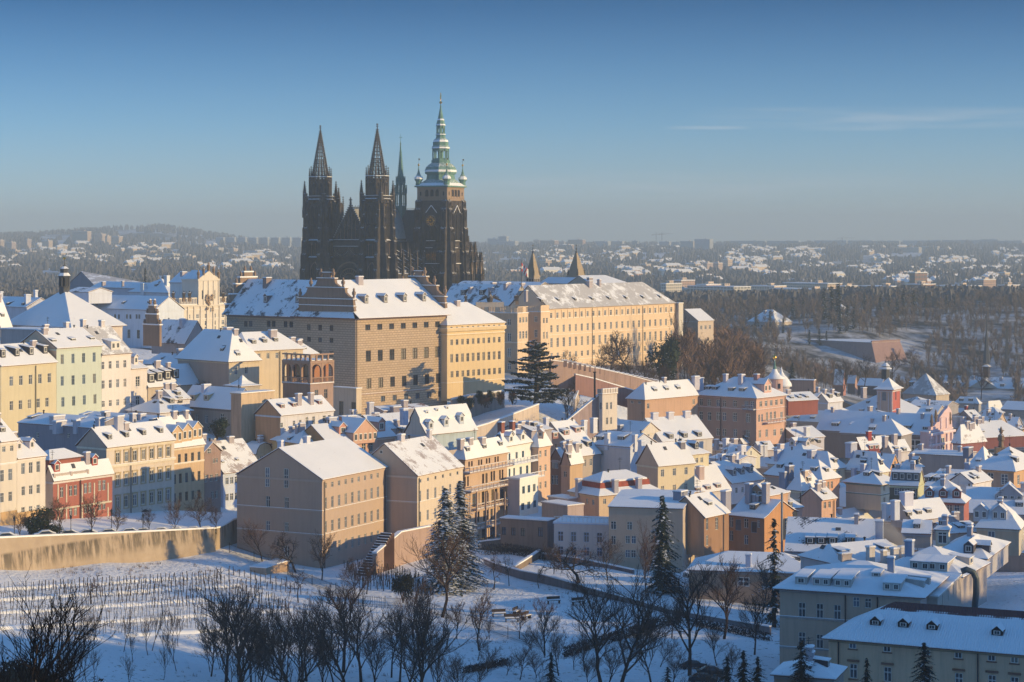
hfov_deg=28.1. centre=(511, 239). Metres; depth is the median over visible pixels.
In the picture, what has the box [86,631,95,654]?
sapling
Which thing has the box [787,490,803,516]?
house
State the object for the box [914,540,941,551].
house
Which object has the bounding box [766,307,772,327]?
fir
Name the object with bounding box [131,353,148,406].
house
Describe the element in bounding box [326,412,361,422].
house
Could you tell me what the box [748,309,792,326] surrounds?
villa
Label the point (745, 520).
window
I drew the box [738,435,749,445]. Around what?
house
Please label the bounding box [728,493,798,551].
house
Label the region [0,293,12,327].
house
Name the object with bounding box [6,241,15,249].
apartment block
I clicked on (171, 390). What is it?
house
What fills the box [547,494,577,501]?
house
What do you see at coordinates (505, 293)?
castle wing
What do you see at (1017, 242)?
apartment block
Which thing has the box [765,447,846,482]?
house
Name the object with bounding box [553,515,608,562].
house
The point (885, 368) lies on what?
roof lantern
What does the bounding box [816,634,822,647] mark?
window
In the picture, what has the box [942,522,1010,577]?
house
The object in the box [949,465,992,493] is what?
house
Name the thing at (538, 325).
castle block
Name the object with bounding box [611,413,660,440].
house
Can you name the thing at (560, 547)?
window
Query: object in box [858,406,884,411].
house
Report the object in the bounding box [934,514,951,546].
house
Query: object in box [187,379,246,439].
house
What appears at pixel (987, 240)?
apartment block
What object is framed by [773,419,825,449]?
house
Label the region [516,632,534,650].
dark bush
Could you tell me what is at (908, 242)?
apartment block
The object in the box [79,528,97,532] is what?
parked car
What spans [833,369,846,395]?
house
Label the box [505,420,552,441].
house
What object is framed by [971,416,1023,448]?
house
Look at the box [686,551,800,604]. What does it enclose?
house
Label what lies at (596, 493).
house
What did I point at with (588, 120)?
sky
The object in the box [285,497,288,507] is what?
window
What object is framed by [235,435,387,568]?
house
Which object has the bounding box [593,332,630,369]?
bare tree
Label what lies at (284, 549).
bare tree
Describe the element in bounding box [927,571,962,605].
house
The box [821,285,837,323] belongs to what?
fir
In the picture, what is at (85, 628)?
sapling
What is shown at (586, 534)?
window
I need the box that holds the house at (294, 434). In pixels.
[270,422,313,450]
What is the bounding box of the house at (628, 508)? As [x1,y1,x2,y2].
[608,489,705,571]
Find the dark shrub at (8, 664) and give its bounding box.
[0,654,31,681]
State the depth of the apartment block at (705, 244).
5355.30 m
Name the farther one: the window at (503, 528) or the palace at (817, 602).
the window at (503, 528)
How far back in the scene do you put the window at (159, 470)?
438.11 m
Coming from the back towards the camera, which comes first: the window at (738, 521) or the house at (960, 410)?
the house at (960, 410)
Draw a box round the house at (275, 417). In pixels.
[254,392,334,442]
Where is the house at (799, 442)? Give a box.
[772,436,822,450]
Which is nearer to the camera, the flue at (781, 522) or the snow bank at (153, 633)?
the snow bank at (153, 633)
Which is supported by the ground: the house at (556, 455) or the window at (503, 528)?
the house at (556, 455)
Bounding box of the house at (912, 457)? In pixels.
[900,453,924,469]
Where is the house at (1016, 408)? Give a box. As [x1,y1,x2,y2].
[1000,401,1023,418]
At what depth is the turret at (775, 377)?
638.01 m
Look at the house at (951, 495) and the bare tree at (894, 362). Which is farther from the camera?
the bare tree at (894, 362)
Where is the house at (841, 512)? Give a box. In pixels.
[836,507,873,518]
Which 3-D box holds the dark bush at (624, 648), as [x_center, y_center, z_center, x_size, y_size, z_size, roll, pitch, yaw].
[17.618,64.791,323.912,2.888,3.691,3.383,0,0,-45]
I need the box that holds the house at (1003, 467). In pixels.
[962,438,1023,487]
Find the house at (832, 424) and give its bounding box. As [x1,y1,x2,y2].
[816,407,937,457]
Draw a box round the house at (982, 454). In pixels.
[964,439,992,469]
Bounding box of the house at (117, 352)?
[63,319,132,412]
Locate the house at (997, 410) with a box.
[980,407,1004,413]
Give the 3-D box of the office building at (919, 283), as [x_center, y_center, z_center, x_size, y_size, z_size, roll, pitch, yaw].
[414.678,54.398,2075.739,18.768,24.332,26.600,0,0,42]
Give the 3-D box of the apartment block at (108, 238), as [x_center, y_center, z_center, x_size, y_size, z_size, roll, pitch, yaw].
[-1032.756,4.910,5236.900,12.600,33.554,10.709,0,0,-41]
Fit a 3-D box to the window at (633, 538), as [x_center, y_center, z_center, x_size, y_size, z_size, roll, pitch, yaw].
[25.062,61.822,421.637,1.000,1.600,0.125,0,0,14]
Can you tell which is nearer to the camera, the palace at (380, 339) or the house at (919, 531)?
the house at (919, 531)
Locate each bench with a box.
[491,609,505,616]
[505,614,518,621]
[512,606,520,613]
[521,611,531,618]
[547,596,560,603]
[571,597,582,604]
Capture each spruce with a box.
[412,488,480,595]
[432,481,492,588]
[543,652,561,681]
[752,518,787,627]
[787,360,795,378]
[788,640,815,681]
[859,658,871,681]
[910,643,938,681]
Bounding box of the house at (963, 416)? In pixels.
[952,407,980,433]
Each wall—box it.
[0,527,215,569]
[213,517,236,549]
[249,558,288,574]
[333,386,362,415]
[372,524,434,573]
[448,403,538,454]
[450,389,504,416]
[478,538,551,552]
[483,557,771,634]
[512,549,540,568]
[541,552,634,573]
[549,359,661,390]
[566,394,598,438]
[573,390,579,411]
[574,373,633,407]
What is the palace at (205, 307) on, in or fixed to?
on the ground
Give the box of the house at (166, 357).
[143,344,183,365]
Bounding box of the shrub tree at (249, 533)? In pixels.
[239,519,268,561]
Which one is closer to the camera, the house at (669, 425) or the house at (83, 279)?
the house at (669, 425)
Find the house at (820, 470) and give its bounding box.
[763,456,841,510]
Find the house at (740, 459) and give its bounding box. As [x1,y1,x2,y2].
[709,443,756,465]
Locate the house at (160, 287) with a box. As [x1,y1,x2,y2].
[128,275,169,295]
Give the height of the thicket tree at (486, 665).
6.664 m
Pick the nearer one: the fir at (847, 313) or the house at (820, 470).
the house at (820, 470)
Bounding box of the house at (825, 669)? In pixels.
[770,637,847,681]
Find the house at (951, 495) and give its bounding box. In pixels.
[918,468,970,520]
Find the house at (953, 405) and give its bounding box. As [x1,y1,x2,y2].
[911,399,958,413]
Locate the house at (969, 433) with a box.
[951,421,986,452]
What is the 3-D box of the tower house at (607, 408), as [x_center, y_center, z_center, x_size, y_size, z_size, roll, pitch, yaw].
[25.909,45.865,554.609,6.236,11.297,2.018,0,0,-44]
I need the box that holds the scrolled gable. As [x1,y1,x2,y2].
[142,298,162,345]
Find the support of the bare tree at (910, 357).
on the ground
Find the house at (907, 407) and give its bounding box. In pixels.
[845,387,919,412]
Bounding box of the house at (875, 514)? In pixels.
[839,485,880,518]
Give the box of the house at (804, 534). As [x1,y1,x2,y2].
[784,513,874,554]
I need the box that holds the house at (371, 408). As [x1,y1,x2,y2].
[349,399,427,418]
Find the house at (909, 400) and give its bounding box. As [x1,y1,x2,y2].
[905,396,926,402]
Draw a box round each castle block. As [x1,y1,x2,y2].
[478,306,528,372]
[528,305,549,369]
[674,302,683,365]
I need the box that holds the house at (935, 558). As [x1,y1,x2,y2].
[895,529,990,606]
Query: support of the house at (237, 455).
on the ground
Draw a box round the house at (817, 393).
[812,387,821,397]
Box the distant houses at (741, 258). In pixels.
[0,240,1023,273]
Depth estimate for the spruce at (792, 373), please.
814.49 m
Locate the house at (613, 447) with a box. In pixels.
[594,424,657,472]
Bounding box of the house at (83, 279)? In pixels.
[70,271,138,289]
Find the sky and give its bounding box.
[0,0,1023,243]
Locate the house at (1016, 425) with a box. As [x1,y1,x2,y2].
[1014,423,1023,431]
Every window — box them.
[0,470,3,481]
[0,492,3,502]
[8,469,11,480]
[10,376,12,385]
[19,375,22,384]
[21,463,24,473]
[28,399,30,408]
[29,462,31,472]
[37,398,39,407]
[37,461,39,471]
[38,374,41,383]
[48,373,50,382]
[60,487,62,497]
[61,397,63,406]
[69,486,71,495]
[72,396,74,405]
[74,485,76,495]
[83,395,85,404]
[84,483,86,493]
[88,483,90,492]
[93,394,95,403]
[98,481,100,490]
[116,453,118,462]
[116,475,118,485]
[116,497,118,507]
[125,451,127,461]
[125,473,127,483]
[125,496,127,506]
[133,450,135,460]
[133,472,135,482]
[133,494,135,505]
[136,376,139,385]
[136,396,139,404]
[142,471,144,481]
[142,493,144,503]
[150,470,152,480]
[150,492,152,502]
[158,447,161,456]
[158,469,161,479]
[158,491,161,501]
[167,468,169,478]
[265,467,269,486]
[266,496,269,506]
[266,521,269,529]
[284,469,287,487]
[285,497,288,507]
[285,522,288,531]
[339,401,342,414]
[351,402,355,408]
[365,324,369,330]
[366,350,370,361]
[367,378,370,388]
[369,443,372,451]
[377,324,381,329]
[378,350,382,360]
[378,377,382,387]
[389,323,393,328]
[390,349,393,359]
[390,376,394,386]
[401,348,405,358]
[402,376,405,385]
[412,322,416,327]
[413,348,416,358]
[413,375,417,384]
[424,347,427,357]
[425,374,428,383]
[435,321,439,326]
[435,346,439,356]
[436,373,439,382]
[472,493,475,506]
[491,489,493,502]
[500,489,502,500]
[502,527,505,534]
[507,333,510,340]
[507,348,510,356]
[511,527,515,535]
[521,528,524,535]
[538,527,542,536]
[558,531,562,540]
[558,546,562,554]
[571,532,575,541]
[584,532,588,541]
[584,547,588,555]
[597,533,601,542]
[597,548,601,555]
[611,521,615,528]
[611,536,615,544]
[625,536,629,542]
[625,550,629,557]
[627,522,631,529]
[631,536,635,543]
[631,550,635,557]
[699,411,702,419]
[715,517,717,529]
[716,412,719,419]
[730,517,732,526]
[730,531,732,540]
[733,413,736,420]
[733,429,736,436]
[736,519,740,530]
[737,577,748,586]
[744,518,747,527]
[744,535,747,544]
[746,413,749,421]
[751,521,756,532]
[799,602,804,616]
[799,632,804,645]
[816,603,822,620]
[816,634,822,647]
[834,605,840,621]
[849,644,855,648]
[850,664,856,677]
[853,597,858,606]
[865,598,870,607]
[882,392,885,400]
[883,647,890,651]
[884,667,890,681]
[895,488,899,494]
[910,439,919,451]
[938,533,946,543]
[947,505,951,512]
[955,653,961,658]
[955,673,962,681]
[988,473,993,482]
[988,531,994,537]
[988,655,994,660]
[988,675,995,681]
[1001,474,1007,484]
[1011,657,1017,662]
[1011,677,1018,681]
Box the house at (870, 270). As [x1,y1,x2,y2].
[864,268,884,272]
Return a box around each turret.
[765,354,784,391]
[779,367,791,391]
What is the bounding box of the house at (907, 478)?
[889,460,924,499]
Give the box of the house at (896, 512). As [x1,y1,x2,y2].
[881,491,950,527]
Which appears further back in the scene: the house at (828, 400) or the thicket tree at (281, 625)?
the house at (828, 400)
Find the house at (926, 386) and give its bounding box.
[902,373,949,400]
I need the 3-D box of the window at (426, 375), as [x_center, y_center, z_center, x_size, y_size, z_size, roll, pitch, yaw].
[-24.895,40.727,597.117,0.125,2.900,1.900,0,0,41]
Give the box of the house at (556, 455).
[550,437,569,494]
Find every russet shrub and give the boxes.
[479,394,490,407]
[496,391,504,404]
[508,390,516,404]
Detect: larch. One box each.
[634,519,660,595]
[668,301,692,378]
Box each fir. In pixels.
[634,495,688,595]
[754,314,759,332]
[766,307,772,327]
[781,318,786,332]
[789,298,795,318]
[806,332,811,345]
[816,329,822,345]
[820,288,828,319]
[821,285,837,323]
[828,283,843,321]
[835,309,844,333]
[842,305,852,330]
[851,307,857,328]
[860,291,866,312]
[876,294,884,313]
[886,295,891,316]
[894,298,900,320]
[899,289,905,314]
[911,290,917,312]
[920,293,928,314]
[951,294,957,312]
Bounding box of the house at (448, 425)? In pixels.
[399,400,477,449]
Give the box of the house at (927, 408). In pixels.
[917,399,943,414]
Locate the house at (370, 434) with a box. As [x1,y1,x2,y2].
[304,416,396,453]
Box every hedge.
[459,658,509,673]
[481,542,546,559]
[562,614,680,656]
[685,617,772,640]
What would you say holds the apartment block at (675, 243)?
on the ground
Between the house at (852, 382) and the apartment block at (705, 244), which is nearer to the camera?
the house at (852, 382)
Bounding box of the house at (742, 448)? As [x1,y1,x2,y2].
[726,443,761,468]
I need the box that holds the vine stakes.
[33,559,433,618]
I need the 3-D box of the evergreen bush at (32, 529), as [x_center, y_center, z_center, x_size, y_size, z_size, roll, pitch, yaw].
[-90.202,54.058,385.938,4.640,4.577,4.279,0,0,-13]
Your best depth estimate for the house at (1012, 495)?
458.15 m
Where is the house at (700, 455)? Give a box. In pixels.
[678,430,710,465]
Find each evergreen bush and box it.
[21,515,44,534]
[29,506,55,530]
[46,524,63,533]
[207,417,229,439]
[391,569,414,602]
[645,337,682,380]
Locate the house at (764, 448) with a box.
[752,441,773,456]
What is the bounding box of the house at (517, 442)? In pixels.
[494,420,544,477]
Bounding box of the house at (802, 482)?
[778,463,817,503]
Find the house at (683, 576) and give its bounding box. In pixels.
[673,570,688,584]
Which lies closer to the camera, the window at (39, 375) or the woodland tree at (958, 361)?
the window at (39, 375)
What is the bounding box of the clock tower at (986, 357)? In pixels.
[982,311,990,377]
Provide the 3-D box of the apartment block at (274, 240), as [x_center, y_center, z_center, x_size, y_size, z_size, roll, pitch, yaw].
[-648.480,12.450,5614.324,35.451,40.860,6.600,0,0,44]
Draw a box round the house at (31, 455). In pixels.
[12,431,47,523]
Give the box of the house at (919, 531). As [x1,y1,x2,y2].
[875,519,933,547]
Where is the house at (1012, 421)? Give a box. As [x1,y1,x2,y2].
[1005,413,1022,425]
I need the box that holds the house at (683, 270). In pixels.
[673,268,693,273]
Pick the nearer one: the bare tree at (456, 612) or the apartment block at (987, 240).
the bare tree at (456, 612)
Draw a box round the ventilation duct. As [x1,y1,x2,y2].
[960,566,978,607]
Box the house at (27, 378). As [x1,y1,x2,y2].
[0,340,57,430]
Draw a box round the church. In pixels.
[10,257,126,338]
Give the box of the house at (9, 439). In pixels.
[0,412,18,525]
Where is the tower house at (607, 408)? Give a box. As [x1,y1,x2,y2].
[597,387,617,430]
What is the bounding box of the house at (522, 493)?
[506,473,538,515]
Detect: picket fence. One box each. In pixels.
[229,542,410,607]
[426,602,543,649]
[567,584,630,603]
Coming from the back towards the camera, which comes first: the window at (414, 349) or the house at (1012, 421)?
the house at (1012, 421)
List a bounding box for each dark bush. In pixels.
[448,649,463,671]
[475,641,503,668]
[497,647,518,673]
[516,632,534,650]
[528,652,548,677]
[590,654,604,670]
[615,637,629,654]
[651,627,669,646]
[657,635,679,666]
[723,642,740,671]
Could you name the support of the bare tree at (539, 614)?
on the ground
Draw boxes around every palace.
[175,262,226,329]
[290,267,450,414]
[439,300,505,400]
[696,373,787,445]
[772,555,949,663]
[821,601,1023,681]
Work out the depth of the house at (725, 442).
568.99 m
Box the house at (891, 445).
[879,433,910,461]
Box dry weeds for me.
[0,561,735,681]
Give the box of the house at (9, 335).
[0,327,56,348]
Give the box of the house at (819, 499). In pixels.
[798,479,837,517]
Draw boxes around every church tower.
[525,245,539,281]
[567,245,584,276]
[873,377,903,412]
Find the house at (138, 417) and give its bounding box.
[79,402,164,422]
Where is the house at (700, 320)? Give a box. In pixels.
[683,308,714,348]
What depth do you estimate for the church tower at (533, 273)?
998.71 m
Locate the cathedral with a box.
[300,93,484,293]
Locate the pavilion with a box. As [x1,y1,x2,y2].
[223,375,261,390]
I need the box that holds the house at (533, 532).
[499,515,555,550]
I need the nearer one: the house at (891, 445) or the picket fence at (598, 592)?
the picket fence at (598, 592)
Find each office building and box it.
[660,280,681,291]
[687,283,750,292]
[696,281,720,285]
[750,283,786,290]
[769,286,819,290]
[858,283,896,287]
[906,281,935,285]
[909,270,927,283]
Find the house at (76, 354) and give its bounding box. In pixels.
[19,317,103,414]
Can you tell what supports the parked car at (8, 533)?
on the street
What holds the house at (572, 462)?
on the ground
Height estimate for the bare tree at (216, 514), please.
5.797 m
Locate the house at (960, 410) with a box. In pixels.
[952,405,967,419]
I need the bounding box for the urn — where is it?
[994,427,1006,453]
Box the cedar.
[502,339,569,403]
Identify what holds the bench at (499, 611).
on the ground
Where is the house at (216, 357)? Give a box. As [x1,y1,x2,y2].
[175,328,261,386]
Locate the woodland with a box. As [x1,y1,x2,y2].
[672,287,1023,401]
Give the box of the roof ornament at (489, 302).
[476,291,503,306]
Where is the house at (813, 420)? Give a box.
[786,408,846,427]
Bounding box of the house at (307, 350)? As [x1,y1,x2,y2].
[289,337,319,357]
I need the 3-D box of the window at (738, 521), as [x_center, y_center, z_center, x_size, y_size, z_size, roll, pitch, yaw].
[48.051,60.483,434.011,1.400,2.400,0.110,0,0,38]
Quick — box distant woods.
[0,222,1023,309]
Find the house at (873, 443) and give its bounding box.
[855,429,884,452]
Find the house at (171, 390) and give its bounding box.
[151,376,191,407]
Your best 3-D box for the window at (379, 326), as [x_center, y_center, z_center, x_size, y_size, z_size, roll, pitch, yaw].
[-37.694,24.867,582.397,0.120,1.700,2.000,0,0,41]
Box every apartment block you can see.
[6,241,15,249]
[25,238,31,247]
[42,239,52,246]
[72,230,91,242]
[72,251,84,254]
[95,233,105,241]
[105,235,110,244]
[112,235,122,243]
[134,250,155,253]
[164,252,179,257]
[215,237,224,244]
[226,237,235,244]
[228,247,237,253]
[238,237,246,243]
[244,250,262,252]
[249,237,257,245]
[259,237,268,245]
[270,237,279,247]
[281,237,291,246]
[292,237,301,246]
[487,237,498,245]
[496,240,518,245]
[498,235,508,240]
[540,239,558,245]
[540,258,551,265]
[554,255,564,260]
[558,244,573,248]
[568,239,585,244]
[595,240,610,247]
[611,240,623,248]
[659,241,670,245]
[671,241,679,245]
[674,278,694,287]
[680,240,693,247]
[685,262,700,265]
[694,238,712,249]
[703,261,712,269]
[713,261,722,269]
[722,258,732,266]
[730,240,766,246]
[767,240,799,246]
[782,280,841,288]
[814,240,847,245]
[837,283,857,287]
[848,240,873,244]
[874,240,899,244]
[895,246,921,252]
[903,240,941,244]
[921,246,939,250]
[936,283,981,287]
[942,239,980,244]
[976,277,995,287]
[981,238,998,242]
[997,240,1023,244]
[997,270,1009,274]
[997,282,1018,286]
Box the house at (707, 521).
[672,480,731,555]
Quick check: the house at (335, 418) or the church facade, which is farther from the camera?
the church facade
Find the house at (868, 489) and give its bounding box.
[841,458,889,510]
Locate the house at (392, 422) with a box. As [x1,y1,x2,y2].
[360,412,408,440]
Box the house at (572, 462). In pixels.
[559,439,584,493]
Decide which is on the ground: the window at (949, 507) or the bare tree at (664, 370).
the bare tree at (664, 370)
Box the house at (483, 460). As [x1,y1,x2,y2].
[453,429,512,541]
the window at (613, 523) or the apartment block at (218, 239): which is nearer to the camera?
the window at (613, 523)
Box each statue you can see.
[182,291,186,301]
[188,291,191,301]
[221,291,225,301]
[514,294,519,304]
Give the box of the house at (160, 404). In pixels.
[125,390,193,415]
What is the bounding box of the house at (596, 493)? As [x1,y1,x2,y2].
[567,459,658,516]
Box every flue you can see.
[593,372,595,397]
[781,493,782,551]
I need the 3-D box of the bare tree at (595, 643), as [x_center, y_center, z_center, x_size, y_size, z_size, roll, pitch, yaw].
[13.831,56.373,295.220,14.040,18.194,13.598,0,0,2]
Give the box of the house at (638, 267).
[626,266,644,269]
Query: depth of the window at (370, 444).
492.71 m
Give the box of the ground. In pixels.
[0,228,1023,681]
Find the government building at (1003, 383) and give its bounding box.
[940,375,1023,388]
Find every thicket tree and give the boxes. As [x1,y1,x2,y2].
[188,622,230,676]
[190,586,252,681]
[192,577,283,681]
[210,611,276,681]
[231,590,326,681]
[237,590,269,681]
[244,608,285,681]
[249,612,275,674]
[255,604,354,681]
[262,608,301,679]
[274,588,322,681]
[284,583,378,681]
[296,603,338,681]
[302,573,368,672]
[310,618,348,681]
[316,586,399,681]
[351,619,385,672]
[357,621,402,681]
[373,583,482,681]
[375,592,412,677]
[378,604,418,681]
[384,598,453,681]
[393,628,421,681]
[414,626,452,681]
[439,657,476,681]
[471,651,499,681]
[474,632,494,660]
[510,643,538,679]
[525,622,545,656]
[541,617,568,675]
[563,637,581,669]
[575,623,599,670]
[578,651,600,681]
[600,634,636,681]
[627,611,655,654]
[662,642,691,681]
[690,662,715,681]
[706,659,730,681]
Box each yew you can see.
[662,667,672,681]
[718,656,736,681]
[733,650,752,681]
[750,657,763,681]
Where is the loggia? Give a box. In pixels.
[282,353,333,406]
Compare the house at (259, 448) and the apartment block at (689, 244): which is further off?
the apartment block at (689, 244)
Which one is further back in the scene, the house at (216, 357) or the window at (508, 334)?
the window at (508, 334)
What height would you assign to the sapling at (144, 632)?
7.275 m
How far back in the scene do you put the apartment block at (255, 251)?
4576.46 m
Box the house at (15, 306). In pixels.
[0,288,44,318]
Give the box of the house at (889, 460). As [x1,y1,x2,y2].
[878,445,901,476]
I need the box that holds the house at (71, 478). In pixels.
[44,448,114,519]
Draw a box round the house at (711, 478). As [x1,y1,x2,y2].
[695,464,731,500]
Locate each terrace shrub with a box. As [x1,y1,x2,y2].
[457,395,465,403]
[466,397,474,409]
[475,390,484,404]
[487,390,495,403]
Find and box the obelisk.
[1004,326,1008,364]
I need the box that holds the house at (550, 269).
[540,266,561,272]
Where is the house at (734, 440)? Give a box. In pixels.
[712,438,738,455]
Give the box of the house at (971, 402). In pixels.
[955,396,981,411]
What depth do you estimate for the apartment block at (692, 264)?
3676.27 m
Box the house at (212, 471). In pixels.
[202,433,222,511]
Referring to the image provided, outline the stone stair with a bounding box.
[357,532,393,574]
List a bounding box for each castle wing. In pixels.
[446,283,523,311]
[458,281,548,288]
[509,279,675,371]
[541,277,575,284]
[568,275,624,283]
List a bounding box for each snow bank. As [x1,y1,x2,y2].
[0,573,213,590]
[0,581,242,600]
[0,606,292,629]
[1,592,271,613]
[16,623,287,643]
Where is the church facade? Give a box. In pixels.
[919,406,955,449]
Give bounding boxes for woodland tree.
[771,331,776,340]
[779,353,785,365]
[799,348,807,358]
[813,364,821,385]
[819,363,827,387]
[827,358,834,370]
[929,368,938,377]
[933,375,941,383]
[940,352,947,370]
[949,347,956,362]
[953,369,959,380]
[955,354,962,367]
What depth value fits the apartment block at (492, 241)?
6126.55 m
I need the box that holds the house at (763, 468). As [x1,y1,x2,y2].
[756,457,772,474]
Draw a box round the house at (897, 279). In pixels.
[893,277,903,283]
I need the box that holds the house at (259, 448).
[246,435,271,459]
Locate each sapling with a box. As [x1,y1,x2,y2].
[35,607,46,637]
[63,624,78,655]
[73,597,91,644]
[74,635,89,680]
[78,632,91,677]
[82,616,89,642]
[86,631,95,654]
[88,646,102,680]
[90,612,100,641]
[120,650,134,681]
[121,607,133,651]
[125,625,138,659]
[139,612,155,654]
[152,607,166,650]
[153,645,170,677]
[157,607,179,646]
[158,625,171,650]
[162,631,176,669]
[172,616,185,644]
[201,631,211,671]
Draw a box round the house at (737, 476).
[709,450,764,503]
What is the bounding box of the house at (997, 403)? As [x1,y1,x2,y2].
[984,400,1001,409]
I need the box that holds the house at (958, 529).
[933,507,976,541]
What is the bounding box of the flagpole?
[521,260,527,288]
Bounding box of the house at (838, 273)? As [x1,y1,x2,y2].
[830,271,844,276]
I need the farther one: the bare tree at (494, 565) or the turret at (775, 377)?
the turret at (775, 377)
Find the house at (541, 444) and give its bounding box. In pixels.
[531,425,552,501]
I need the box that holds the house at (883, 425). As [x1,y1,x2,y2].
[839,415,912,449]
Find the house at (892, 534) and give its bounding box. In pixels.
[884,520,901,544]
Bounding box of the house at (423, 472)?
[371,427,464,534]
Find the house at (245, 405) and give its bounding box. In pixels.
[230,389,274,444]
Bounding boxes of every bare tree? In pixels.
[0,565,119,681]
[10,510,29,534]
[38,497,71,533]
[77,492,107,531]
[106,507,126,530]
[139,508,154,527]
[163,496,189,528]
[183,492,213,526]
[203,506,221,533]
[268,531,299,571]
[286,570,311,602]
[308,528,335,579]
[336,558,360,591]
[359,556,384,593]
[398,523,474,617]
[403,574,433,637]
[416,608,442,637]
[446,602,465,638]
[466,583,496,650]
[484,617,494,638]
[488,552,501,589]
[500,555,512,585]
[509,605,531,637]
[532,596,564,655]
[537,565,544,587]
[539,540,607,582]
[542,544,565,573]
[555,350,577,361]
[558,384,584,417]
[561,568,646,681]
[581,564,689,681]
[590,534,625,579]
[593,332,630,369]
[595,331,635,371]
[595,359,607,368]
[608,355,626,370]
[611,359,625,372]
[619,608,671,681]
[625,359,646,374]
[636,360,657,377]
[644,560,721,675]
[646,368,658,378]
[658,362,676,380]
[667,596,693,638]
[683,550,756,638]
[699,623,731,664]
[706,347,733,372]
[737,590,770,654]
[743,350,767,376]
[749,554,786,613]
[831,359,855,390]
[850,353,875,386]
[884,350,907,379]
[899,345,922,376]
[974,367,996,399]
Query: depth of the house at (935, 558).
344.69 m
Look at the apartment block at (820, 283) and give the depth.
2343.69 m
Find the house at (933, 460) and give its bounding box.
[911,440,976,474]
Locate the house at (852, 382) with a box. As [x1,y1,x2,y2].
[847,375,857,393]
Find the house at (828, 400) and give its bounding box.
[818,389,843,409]
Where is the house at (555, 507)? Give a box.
[541,499,584,520]
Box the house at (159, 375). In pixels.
[138,359,199,401]
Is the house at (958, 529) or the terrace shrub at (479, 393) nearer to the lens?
the house at (958, 529)
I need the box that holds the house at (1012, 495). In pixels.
[966,481,1023,523]
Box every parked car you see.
[0,531,16,535]
[33,529,55,534]
[57,529,78,533]
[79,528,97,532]
[98,528,118,531]
[119,527,137,530]
[137,527,151,529]
[678,658,705,669]
[688,672,717,681]
[696,665,724,676]
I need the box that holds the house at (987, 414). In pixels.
[980,404,1007,422]
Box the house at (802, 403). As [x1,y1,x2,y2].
[784,389,818,415]
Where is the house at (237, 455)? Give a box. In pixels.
[208,436,257,508]
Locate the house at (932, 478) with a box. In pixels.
[924,465,969,493]
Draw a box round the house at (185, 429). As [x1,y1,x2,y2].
[155,409,205,510]
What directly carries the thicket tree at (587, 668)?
on the ground
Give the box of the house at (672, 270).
[662,268,676,275]
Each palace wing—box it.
[70,287,112,303]
[91,281,146,294]
[91,295,184,347]
[169,271,188,297]
[222,266,316,337]
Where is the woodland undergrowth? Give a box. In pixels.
[663,324,767,384]
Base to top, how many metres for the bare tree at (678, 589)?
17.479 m
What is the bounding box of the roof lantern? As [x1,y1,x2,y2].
[880,360,891,378]
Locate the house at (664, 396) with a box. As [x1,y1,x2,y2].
[625,375,699,420]
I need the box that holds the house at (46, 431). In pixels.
[17,410,131,452]
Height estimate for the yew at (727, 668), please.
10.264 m
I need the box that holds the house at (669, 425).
[641,408,713,455]
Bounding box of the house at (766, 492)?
[744,475,790,503]
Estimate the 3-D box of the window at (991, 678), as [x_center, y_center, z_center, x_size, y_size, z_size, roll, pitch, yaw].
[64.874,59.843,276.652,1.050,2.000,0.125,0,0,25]
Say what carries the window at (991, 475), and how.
in the house at (1003, 467)
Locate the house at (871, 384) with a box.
[857,378,884,394]
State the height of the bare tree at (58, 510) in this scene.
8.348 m
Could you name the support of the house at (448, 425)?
on the ground
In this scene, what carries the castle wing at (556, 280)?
on the ground
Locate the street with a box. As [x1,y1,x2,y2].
[0,510,235,534]
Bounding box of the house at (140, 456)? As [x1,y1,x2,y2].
[75,413,175,513]
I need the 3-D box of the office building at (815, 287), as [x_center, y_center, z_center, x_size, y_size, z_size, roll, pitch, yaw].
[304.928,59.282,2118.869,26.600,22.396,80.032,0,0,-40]
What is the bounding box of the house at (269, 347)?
[223,323,304,398]
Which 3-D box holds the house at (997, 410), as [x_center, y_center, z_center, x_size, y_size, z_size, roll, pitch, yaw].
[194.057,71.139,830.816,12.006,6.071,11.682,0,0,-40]
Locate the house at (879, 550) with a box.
[797,537,904,568]
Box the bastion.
[802,339,906,362]
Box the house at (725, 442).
[713,438,747,452]
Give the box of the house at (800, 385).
[789,379,815,391]
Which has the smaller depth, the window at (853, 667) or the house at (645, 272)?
the window at (853, 667)
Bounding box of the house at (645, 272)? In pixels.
[642,269,650,274]
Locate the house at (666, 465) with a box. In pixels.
[635,438,695,490]
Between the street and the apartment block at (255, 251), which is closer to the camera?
the street
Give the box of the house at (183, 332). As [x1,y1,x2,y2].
[152,318,202,353]
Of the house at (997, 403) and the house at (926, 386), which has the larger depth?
the house at (926, 386)
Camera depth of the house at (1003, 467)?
526.07 m
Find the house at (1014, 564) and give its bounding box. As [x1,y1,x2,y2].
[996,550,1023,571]
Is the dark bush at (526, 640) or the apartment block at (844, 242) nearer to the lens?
the dark bush at (526, 640)
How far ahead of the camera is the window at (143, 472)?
434.28 m
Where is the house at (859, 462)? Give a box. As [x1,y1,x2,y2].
[845,439,890,478]
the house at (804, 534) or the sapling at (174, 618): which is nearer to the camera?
the sapling at (174, 618)
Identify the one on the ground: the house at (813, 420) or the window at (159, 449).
the house at (813, 420)
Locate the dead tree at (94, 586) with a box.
[85,578,102,603]
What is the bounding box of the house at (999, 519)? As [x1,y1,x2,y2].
[973,488,1023,555]
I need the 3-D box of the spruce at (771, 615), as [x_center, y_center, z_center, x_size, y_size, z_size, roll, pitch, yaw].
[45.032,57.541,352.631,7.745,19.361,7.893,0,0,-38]
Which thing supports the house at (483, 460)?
on the ground
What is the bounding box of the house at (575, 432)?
[542,417,601,483]
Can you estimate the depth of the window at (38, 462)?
404.10 m

